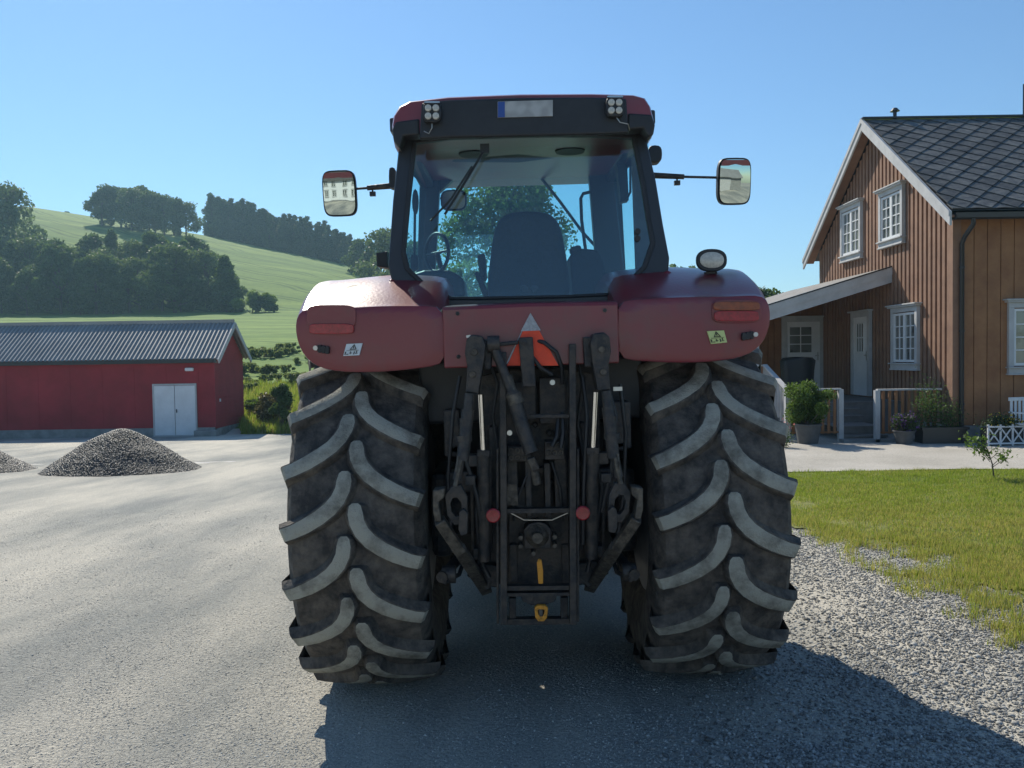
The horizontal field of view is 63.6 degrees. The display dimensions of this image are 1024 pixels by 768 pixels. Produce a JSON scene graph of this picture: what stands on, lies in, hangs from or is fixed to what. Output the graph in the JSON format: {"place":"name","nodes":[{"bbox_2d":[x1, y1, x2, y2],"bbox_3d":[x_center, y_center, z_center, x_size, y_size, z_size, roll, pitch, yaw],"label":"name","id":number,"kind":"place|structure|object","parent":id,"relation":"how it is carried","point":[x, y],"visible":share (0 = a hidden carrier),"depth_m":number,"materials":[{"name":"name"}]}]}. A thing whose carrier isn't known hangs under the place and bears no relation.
{"place":"outdoors","nodes":[
{"label":"outdoors","id":0,"kind":"place"},
{"bbox_2d":[0,206,360,428],"bbox_3d":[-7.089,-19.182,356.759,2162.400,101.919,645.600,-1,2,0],"label":"hill","id":1,"kind":"structure","parent":0,"point":[290,281],"depth_m":172.46,"materials":[{"name":"green plant"}]},
{"bbox_2d":[0,257,9,302],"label":"broadleaf tree","id":2,"kind":"object","parent":1,"relation":"on","point":[2,269],"visible":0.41,"depth_m":148.65,"materials":[{"name":"green plant"}]},
{"bbox_2d":[2,241,18,277],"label":"broadleaf tree","id":3,"kind":"object","parent":1,"relation":"on","point":[8,248],"visible":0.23,"depth_m":156.88,"materials":[{"name":"green plant"}]},
{"bbox_2d":[1,271,22,313],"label":"broadleaf tree","id":4,"kind":"object","parent":1,"relation":"on","point":[9,307],"visible":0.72,"depth_m":149.88,"materials":[{"name":"green plant"}]},
{"bbox_2d":[0,260,24,313],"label":"broadleaf tree","id":5,"kind":"object","parent":1,"relation":"on","point":[7,271],"visible":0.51,"depth_m":149.20,"materials":[{"name":"green plant"}]},
{"bbox_2d":[0,231,36,260],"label":"broadleaf tree","id":6,"kind":"object","parent":1,"relation":"on","point":[24,234],"visible":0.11,"depth_m":162.94,"materials":[{"name":"green plant"}]},
{"bbox_2d":[4,267,45,315],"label":"broadleaf tree","id":7,"kind":"object","parent":1,"relation":"on","point":[24,277],"visible":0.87,"depth_m":146.98,"materials":[{"name":"green plant"}]},
{"bbox_2d":[0,180,50,240],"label":"broadleaf tree","id":8,"kind":"object","parent":1,"relation":"on","point":[10,215],"visible":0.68,"depth_m":173.75,"materials":[{"name":"green plant"}]},
{"bbox_2d":[7,235,44,272],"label":"broadleaf tree","id":9,"kind":"object","parent":1,"relation":"on","point":[24,248],"visible":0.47,"depth_m":157.61,"materials":[{"name":"green plant"}]},
{"bbox_2d":[16,263,37,305],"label":"broadleaf tree","id":10,"kind":"object","parent":1,"relation":"on","point":[23,289],"visible":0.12,"depth_m":150.70,"materials":[{"name":"green plant"}]},
{"bbox_2d":[29,248,65,311],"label":"broadleaf tree","id":11,"kind":"object","parent":1,"relation":"on","point":[39,261],"visible":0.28,"depth_m":150.10,"materials":[{"name":"green plant"}]},
{"bbox_2d":[32,237,65,266],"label":"broadleaf tree","id":12,"kind":"object","parent":1,"relation":"on","point":[39,246],"visible":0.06,"depth_m":156.19,"materials":[{"name":"green plant"}]},
{"bbox_2d":[25,241,75,313],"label":"broadleaf tree","id":13,"kind":"object","parent":1,"relation":"on","point":[56,258],"visible":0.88,"depth_m":148.11,"materials":[{"name":"green plant"}]},
{"bbox_2d":[74,232,104,257],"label":"broadleaf tree","id":14,"kind":"object","parent":1,"relation":"on","point":[91,241],"visible":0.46,"depth_m":162.24,"materials":[{"name":"green plant"}]},
{"bbox_2d":[83,188,113,225],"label":"broadleaf tree","id":15,"kind":"object","parent":1,"relation":"on","point":[100,194],"visible":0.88,"depth_m":223.60,"materials":[{"name":"green plant"}]},
{"bbox_2d":[86,247,118,285],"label":"broadleaf tree","id":16,"kind":"object","parent":1,"relation":"on","point":[106,250],"visible":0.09,"depth_m":157.98,"materials":[{"name":"green plant"}]},
{"bbox_2d":[73,250,135,313],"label":"broadleaf tree","id":17,"kind":"object","parent":1,"relation":"on","point":[104,260],"visible":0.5,"depth_m":147.37,"materials":[{"name":"green plant"}]},
{"bbox_2d":[85,183,128,225],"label":"broadleaf tree","id":18,"kind":"object","parent":1,"relation":"on","point":[96,209],"visible":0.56,"depth_m":225.17,"materials":[{"name":"green plant"}]},
{"bbox_2d":[98,228,120,281],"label":"broadleaf tree","id":19,"kind":"object","parent":1,"relation":"on","point":[110,239],"visible":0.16,"depth_m":162.54,"materials":[{"name":"green plant"}]},
{"bbox_2d":[99,186,127,226],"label":"broadleaf tree","id":20,"kind":"object","parent":1,"relation":"on","point":[113,199],"visible":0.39,"depth_m":225.38,"materials":[{"name":"green plant"}]},
{"bbox_2d":[98,262,129,313],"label":"broadleaf tree","id":21,"kind":"object","parent":1,"relation":"on","point":[109,273],"visible":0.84,"depth_m":147.01,"materials":[{"name":"green plant"}]},
{"bbox_2d":[111,187,147,230],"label":"broadleaf tree","id":22,"kind":"object","parent":1,"relation":"on","point":[130,194],"visible":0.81,"depth_m":220.16,"materials":[{"name":"green plant"}]},
{"bbox_2d":[116,238,144,270],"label":"broadleaf tree","id":23,"kind":"object","parent":1,"relation":"on","point":[135,248],"visible":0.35,"depth_m":158.95,"materials":[{"name":"green plant"}]},
{"bbox_2d":[112,256,165,312],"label":"broadleaf tree","id":24,"kind":"object","parent":1,"relation":"on","point":[135,264],"visible":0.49,"depth_m":147.90,"materials":[{"name":"green plant"}]},
{"bbox_2d":[128,190,168,231],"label":"broadleaf tree","id":25,"kind":"object","parent":1,"relation":"on","point":[146,198],"visible":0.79,"depth_m":219.48,"materials":[{"name":"green plant"}]},
{"bbox_2d":[137,230,169,259],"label":"broadleaf tree","id":26,"kind":"object","parent":1,"relation":"on","point":[152,238],"visible":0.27,"depth_m":159.76,"materials":[{"name":"green plant"}]},
{"bbox_2d":[139,190,170,232],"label":"broadleaf tree","id":27,"kind":"object","parent":1,"relation":"on","point":[153,228],"visible":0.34,"depth_m":221.13,"materials":[{"name":"green plant"}]},
{"bbox_2d":[140,246,181,311],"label":"broadleaf tree","id":28,"kind":"object","parent":1,"relation":"on","point":[149,260],"visible":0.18,"depth_m":148.34,"materials":[{"name":"green plant"}]},
{"bbox_2d":[142,193,185,234],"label":"broadleaf tree","id":29,"kind":"object","parent":1,"relation":"on","point":[163,201],"visible":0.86,"depth_m":220.83,"materials":[{"name":"green plant"}]},
{"bbox_2d":[130,240,211,312],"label":"broadleaf tree","id":30,"kind":"object","parent":1,"relation":"on","point":[161,268],"visible":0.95,"depth_m":146.27,"materials":[{"name":"green plant"}]},
{"bbox_2d":[166,197,190,234],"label":"broadleaf tree","id":31,"kind":"object","parent":1,"relation":"on","point":[177,209],"visible":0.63,"depth_m":225.26,"materials":[{"name":"green plant"}]},
{"bbox_2d":[171,201,205,235],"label":"broadleaf tree","id":32,"kind":"object","parent":1,"relation":"on","point":[192,217],"visible":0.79,"depth_m":227.08,"materials":[{"name":"green plant"}]},
{"bbox_2d":[171,248,220,307],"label":"broadleaf tree","id":33,"kind":"object","parent":1,"relation":"on","point":[206,260],"visible":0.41,"depth_m":149.62,"materials":[{"name":"green plant"}]},
{"bbox_2d":[182,234,215,277],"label":"broadleaf tree","id":34,"kind":"object","parent":1,"relation":"on","point":[194,242],"visible":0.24,"depth_m":162.08,"materials":[{"name":"green plant"}]},
{"bbox_2d":[201,194,215,236],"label":"tall tree","id":35,"kind":"object","parent":1,"relation":"on","point":[210,198],"visible":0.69,"depth_m":254.91,"materials":[{"name":"green plant"}]},
{"bbox_2d":[206,264,217,311],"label":"broadleaf tree","id":36,"kind":"object","parent":1,"relation":"on","point":[212,301],"visible":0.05,"depth_m":148.72,"materials":[{"name":"green plant"}]},
{"bbox_2d":[207,196,220,234],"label":"tall tree","id":37,"kind":"object","parent":1,"relation":"on","point":[214,224],"visible":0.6,"depth_m":254.18,"materials":[{"name":"green plant"}]},
{"bbox_2d":[214,199,223,237],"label":"tall tree","id":38,"kind":"object","parent":1,"relation":"on","point":[220,205],"visible":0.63,"depth_m":253.73,"materials":[{"name":"green plant"}]},
{"bbox_2d":[217,202,234,240],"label":"tall tree","id":39,"kind":"object","parent":1,"relation":"on","point":[227,214],"visible":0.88,"depth_m":252.21,"materials":[{"name":"green plant"}]},
{"bbox_2d":[210,254,245,311],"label":"conifer tree","id":40,"kind":"object","parent":1,"relation":"on","point":[225,284],"visible":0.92,"depth_m":144.29,"materials":[{"name":"green plant"}]},
{"bbox_2d":[226,198,236,239],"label":"tall tree","id":41,"kind":"object","parent":1,"relation":"on","point":[231,201],"visible":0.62,"depth_m":253.09,"materials":[{"name":"green plant"}]},
{"bbox_2d":[228,201,241,241],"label":"tall tree","id":42,"kind":"object","parent":1,"relation":"on","point":[231,234],"visible":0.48,"depth_m":251.45,"materials":[{"name":"green plant"}]},
{"bbox_2d":[233,198,249,242],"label":"tall tree","id":43,"kind":"object","parent":1,"relation":"on","point":[239,235],"visible":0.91,"depth_m":249.79,"materials":[{"name":"green plant"}]},
{"bbox_2d":[239,201,253,243],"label":"tall tree","id":44,"kind":"object","parent":1,"relation":"on","point":[247,203],"visible":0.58,"depth_m":250.37,"materials":[{"name":"green plant"}]},
{"bbox_2d":[244,203,258,244],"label":"tall tree","id":45,"kind":"object","parent":1,"relation":"on","point":[252,209],"visible":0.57,"depth_m":249.31,"materials":[{"name":"green plant"}]},
{"bbox_2d":[244,397,261,411],"bbox_3d":[-11.559,1.045,37.608,1.252,0.994,1.402,-1,2,0],"label":"bush","id":46,"kind":"object","parent":1,"relation":"on","point":[250,404],"visible":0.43,"depth_m":37.22,"materials":[{"name":"green plant"}]},
{"bbox_2d":[229,290,277,312],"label":"broadleaf tree","id":47,"kind":"object","parent":1,"relation":"on","point":[239,302],"visible":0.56,"depth_m":141.16,"materials":[{"name":"green plant"}]},
{"bbox_2d":[243,363,271,373],"bbox_3d":[-16.017,-0.927,50.634,2.319,0.810,2.014,1,2,36],"label":"weed clump","id":48,"kind":"object","parent":1,"relation":"on","point":[266,368],"visible":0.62,"depth_m":50.51,"materials":[{"name":"green plant"}]},
{"bbox_2d":[251,209,263,246],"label":"tall tree","id":49,"kind":"object","parent":1,"relation":"on","point":[258,225],"visible":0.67,"depth_m":246.06,"materials":[{"name":"green plant"}]},
{"bbox_2d":[253,208,266,247],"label":"tall tree","id":50,"kind":"object","parent":1,"relation":"on","point":[262,229],"visible":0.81,"depth_m":245.39,"materials":[{"name":"green plant"}]},
{"bbox_2d":[249,347,273,357],"bbox_3d":[-17.868,-2.192,58.678,1.953,0.785,2.249,-1,2,-12],"label":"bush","id":51,"kind":"object","parent":1,"relation":"on","point":[252,352],"visible":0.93,"depth_m":58.06,"materials":[{"name":"green plant"}]},
{"bbox_2d":[249,295,278,312],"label":"bush","id":52,"kind":"object","parent":1,"relation":"on","point":[268,306],"visible":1,"depth_m":140.14,"materials":[{"name":"green plant"}]},
{"bbox_2d":[248,348,283,357],"bbox_3d":[-17.478,-2.166,58.649,2.198,0.767,1.909,0,2,32],"label":"weed clump","id":53,"kind":"object","parent":1,"relation":"on","point":[278,353],"visible":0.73,"depth_m":58.41,"materials":[{"name":"green plant"}]},
{"bbox_2d":[260,212,275,248],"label":"tall tree","id":54,"kind":"object","parent":1,"relation":"on","point":[269,224],"visible":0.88,"depth_m":244.90,"materials":[{"name":"green plant"}]},
{"bbox_2d":[258,373,282,381],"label":"weed clump","id":55,"kind":"object","parent":1,"relation":"on","point":[270,376],"visible":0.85,"depth_m":46.90,"materials":[{"name":"green plant"}]},
{"bbox_2d":[253,390,292,422],"bbox_3d":[-10.351,0.993,35.536,1.718,1.767,1.530,-1,2,0],"label":"bush","id":56,"kind":"object","parent":1,"relation":"on","point":[266,399],"visible":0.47,"depth_m":35.31,"materials":[{"name":"green plant"}]},
{"bbox_2d":[267,217,278,249],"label":"tall tree","id":57,"kind":"object","parent":1,"relation":"on","point":[274,222],"visible":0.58,"depth_m":244.57,"materials":[{"name":"green plant"}]},
{"bbox_2d":[271,364,295,372],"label":"weed clump","id":58,"kind":"object","parent":1,"relation":"on","point":[283,368],"visible":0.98,"depth_m":50.33,"materials":[{"name":"green plant"}]},
{"bbox_2d":[275,213,293,252],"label":"tall tree","id":59,"kind":"object","parent":1,"relation":"on","point":[283,244],"visible":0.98,"depth_m":240.82,"materials":[{"name":"green plant"}]},
{"bbox_2d":[273,342,299,351],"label":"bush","id":60,"kind":"object","parent":1,"relation":"on","point":[278,345],"visible":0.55,"depth_m":61.33,"materials":[{"name":"green plant"}]},
{"bbox_2d":[283,372,305,383],"bbox_3d":[-11.643,-0.314,46.284,2.381,0.831,2.068,-2,2,-25],"label":"weed clump","id":61,"kind":"object","parent":1,"relation":"on","point":[292,377],"visible":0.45,"depth_m":45.29,"materials":[{"name":"green plant"}]},
{"bbox_2d":[290,216,306,254],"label":"tall tree","id":62,"kind":"object","parent":1,"relation":"on","point":[299,228],"visible":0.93,"depth_m":238.28,"materials":[{"name":"green plant"}]},
{"bbox_2d":[302,221,313,256],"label":"tall tree","id":63,"kind":"object","parent":1,"relation":"on","point":[308,245],"visible":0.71,"depth_m":237.03,"materials":[{"name":"green plant"}]},
{"bbox_2d":[308,223,325,258],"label":"tall tree","id":64,"kind":"object","parent":1,"relation":"on","point":[317,248],"visible":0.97,"depth_m":235.35,"materials":[{"name":"green plant"}]},
{"bbox_2d":[320,224,337,260],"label":"tall tree","id":65,"kind":"object","parent":1,"relation":"on","point":[330,249],"visible":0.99,"depth_m":232.54,"materials":[{"name":"green plant"}]},
{"bbox_2d":[330,229,341,261],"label":"tall tree","id":66,"kind":"object","parent":1,"relation":"on","point":[336,237],"visible":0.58,"depth_m":234.43,"materials":[{"name":"green plant"}]},
{"bbox_2d":[336,232,349,264],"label":"tall tree","id":67,"kind":"object","parent":1,"relation":"on","point":[345,245],"visible":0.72,"depth_m":229.31,"materials":[{"name":"green plant"}]},
{"bbox_2d":[340,238,366,272],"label":"broadleaf tree","id":68,"kind":"object","parent":1,"relation":"on","point":[357,249],"visible":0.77,"depth_m":202.78,"materials":[{"name":"green plant"}]},
{"bbox_2d":[358,238,380,277],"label":"broadleaf tree","id":69,"kind":"object","parent":1,"relation":"on","point":[367,255],"visible":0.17,"depth_m":188.27,"materials":[{"name":"green plant"}]},
{"bbox_2d":[350,226,416,277],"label":"broadleaf tree","id":70,"kind":"object","parent":1,"relation":"on","point":[380,237],"visible":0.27,"depth_m":167.05,"materials":[{"name":"green plant"}]},
{"bbox_2d":[377,240,417,275],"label":"broadleaf tree","id":71,"kind":"object","parent":1,"relation":"on","point":[409,250],"visible":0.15,"depth_m":147.18,"materials":[{"name":"green plant"}]},
{"bbox_2d":[759,287,782,297],"bbox_3d":[18.405,-3.236,59.965,5.207,8.032,4.994,-1,2,-11],"label":"broadleaf tree","id":72,"kind":"object","parent":1,"relation":"on","point":[772,292],"visible":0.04,"depth_m":59.77,"materials":[{"name":"green plant"}]},
{"bbox_2d":[237,378,298,433],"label":"grass","id":73,"kind":"structure","parent":0,"point":[248,424],"depth_m":35.88,"materials":[{"name":"green plant"}]},
{"bbox_2d":[0,428,1023,767],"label":"ground","id":74,"kind":"structure","parent":0,"point":[240,474],"depth_m":5.24,"materials":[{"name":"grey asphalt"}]},
{"bbox_2d":[0,450,37,472],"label":"gravel heap","id":75,"kind":"object","parent":74,"relation":"on","point":[8,463],"visible":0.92,"depth_m":18.80,"materials":[{"name":"gravel"}]},
{"bbox_2d":[0,319,251,438],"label":"barn","id":76,"kind":"structure","parent":74,"relation":"on","point":[150,378],"depth_m":33.03,"materials":[{"name":"red paint"}]},
{"bbox_2d":[154,386,175,434],"bbox_3d":[-13.878,1.062,33.004,0.807,1.980,0.055,-1,2,0],"label":"door","id":77,"kind":"structure","parent":76,"relation":"in","point":[164,396],"depth_m":32.98,"materials":[{"name":"white paint"}]},
{"bbox_2d":[175,385,195,434],"bbox_3d":[-13.051,1.050,33.004,0.807,1.980,0.055,-1,2,0],"label":"door","id":78,"kind":"structure","parent":76,"relation":"in","point":[185,419],"depth_m":32.98,"materials":[{"name":"white paint"}]},
{"bbox_2d":[38,428,236,476],"bbox_3d":[-8.775,1.542,18.456,4.025,1.103,4.025,-1,2,0],"label":"gravel heap","id":79,"kind":"object","parent":74,"relation":"on","point":[122,452],"visible":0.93,"depth_m":17.79,"materials":[{"name":"gravel"}]},
{"bbox_2d":[267,383,294,425],"bbox_3d":[-9.567,1.005,34.389,1.117,2.130,1.072,-1,2,0],"label":"bush","id":80,"kind":"object","parent":74,"relation":"on","point":[282,393],"visible":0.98,"depth_m":34.25,"materials":[{"name":"green plant"}]},
{"bbox_2d":[415,254,488,296],"bbox_3d":[-2.004,-1.097,27.477,4.657,6.215,4.387,0,2,35],"label":"garden tree","id":81,"kind":"object","parent":74,"relation":"on","point":[469,282],"visible":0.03,"depth_m":26.73,"materials":[{"name":"green plant"}]},
{"bbox_2d":[437,185,580,295],"bbox_3d":[-0.609,-3.230,30.192,6.356,10.048,6.745,0,2,28],"label":"garden tree","id":82,"kind":"object","parent":74,"relation":"on","point":[501,201],"visible":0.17,"depth_m":29.47,"materials":[{"name":"green plant"}]},
{"bbox_2d":[279,94,800,683],"bbox_3d":[0.216,-0.043,6.617,3.002,3.453,5.330,-2,2,0],"label":"tractor","id":83,"kind":"object","parent":74,"relation":"on","point":[541,424],"visible":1,"depth_m":4.28,"materials":[{"name":"rubber"}]},
{"bbox_2d":[782,379,836,443],"bbox_3d":[6.126,0.562,17.046,1.069,1.351,1.088,-1,2,0],"label":"potted shrub","id":84,"kind":"object","parent":74,"relation":"on","point":[810,406],"visible":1,"depth_m":16.91,"materials":[{"name":"green plant"}]},
{"bbox_2d":[756,84,1023,442],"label":"house","id":85,"kind":"structure","parent":74,"relation":"on","point":[915,248],"depth_m":18.73,"materials":[{"name":"brown painted wood"},{"name":"grey slate"},{"name":"white painted wood"}]},
{"bbox_2d":[780,357,815,395],"bbox_3d":[7.281,-0.191,21.009,0.895,1.000,0.605,-1,2,0],"label":"barbecue","id":86,"kind":"object","parent":85,"relation":"on","point":[796,369],"visible":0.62,"depth_m":20.75,"materials":[{"name":"black metal"}]},
{"bbox_2d":[779,316,823,390],"bbox_3d":[8.491,-0.885,24.048,1.360,2.190,0.140,-1,2,0],"label":"door","id":87,"kind":"structure","parent":85,"relation":"in","point":[801,336],"depth_m":24.04,"materials":[{"name":"white paint"}]},
{"bbox_2d":[835,197,863,263],"bbox_3d":[8.941,-4.028,21.865,0.180,1.528,1.480,-1,2,0],"label":"window","id":88,"kind":"structure","parent":85,"relation":"in","point":[851,212],"depth_m":21.81,"materials":[{"name":"grey paint"}]},
{"bbox_2d":[847,309,872,395],"bbox_3d":[8.999,-0.804,21.357,0.140,2.190,1.260,-1,2,0],"label":"door","id":89,"kind":"structure","parent":85,"relation":"in","point":[860,320],"depth_m":21.31,"materials":[{"name":"white paint"}]},
{"bbox_2d":[873,180,906,249],"bbox_3d":[8.941,-3.973,19.554,0.180,1.426,1.409,-1,2,0],"label":"window","id":90,"kind":"structure","parent":85,"relation":"in","point":[892,197],"depth_m":19.49,"materials":[{"name":"grey paint"}]},
{"bbox_2d":[885,302,922,370],"bbox_3d":[8.985,-1.074,18.976,0.180,1.519,1.456,-1,2,0],"label":"window","id":91,"kind":"structure","parent":85,"relation":"in","point":[904,327],"depth_m":18.92,"materials":[{"name":"grey paint"}]},
{"bbox_2d":[1003,299,1023,374],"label":"window","id":92,"kind":"structure","parent":85,"relation":"in","point":[1015,317],"depth_m":16.93,"materials":[{"name":"grey paint"}]},
{"bbox_2d":[0,0,1023,294],"label":"sky","id":93,"kind":"structure","parent":0,"point":[254,101],"materials":[{"name":"blue"}]},
{"bbox_2d":[624,527,1023,767],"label":"gravel","id":94,"kind":"structure","parent":0,"point":[964,715],"depth_m":4.60,"materials":[{"name":"grey gravel"}]},
{"bbox_2d":[784,440,1023,471],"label":"path","id":95,"kind":"structure","parent":0,"point":[852,456],"depth_m":14.72,"materials":[{"name":"grey concrete"}]},
{"bbox_2d":[889,410,920,444],"bbox_3d":[7.963,0.879,16.766,0.617,0.680,0.551,-1,2,0],"label":"flower pot","id":96,"kind":"object","parent":95,"relation":"on","point":[905,433],"visible":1,"depth_m":16.64,"materials":[{"name":"green plant"}]},
{"bbox_2d":[908,367,971,443],"bbox_3d":[8.686,0.493,16.874,1.464,1.728,0.469,-1,2,0],"label":"planter box","id":97,"kind":"object","parent":95,"relation":"on","point":[937,434],"visible":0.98,"depth_m":16.79,"materials":[{"name":"black"}]},
{"bbox_2d":[973,411,1023,445],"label":"lattice planter","id":98,"kind":"object","parent":95,"relation":"on","point":[1004,430],"visible":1,"depth_m":16.23,"materials":[{"name":"white paint"}]},
{"bbox_2d":[1008,397,1023,424],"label":"garden chair","id":99,"kind":"object","parent":95,"relation":"on","point":[1015,400],"visible":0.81,"depth_m":16.42,"materials":[{"name":"white paint"}]},
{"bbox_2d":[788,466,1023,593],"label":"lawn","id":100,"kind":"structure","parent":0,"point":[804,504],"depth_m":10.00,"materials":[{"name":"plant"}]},
{"bbox_2d":[958,428,1017,475],"bbox_3d":[7.014,1.041,12.131,0.903,0.794,0.505,-1,2,0],"label":"young tree","id":101,"kind":"object","parent":100,"relation":"on","point":[983,450],"visible":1,"depth_m":12.12,"materials":[{"name":"green plant"}]},
{"bbox_2d":[791,516,1023,650],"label":"grass","id":102,"kind":"structure","parent":0,"point":[949,571],"depth_m":6.79,"materials":[{"name":"green plant"}]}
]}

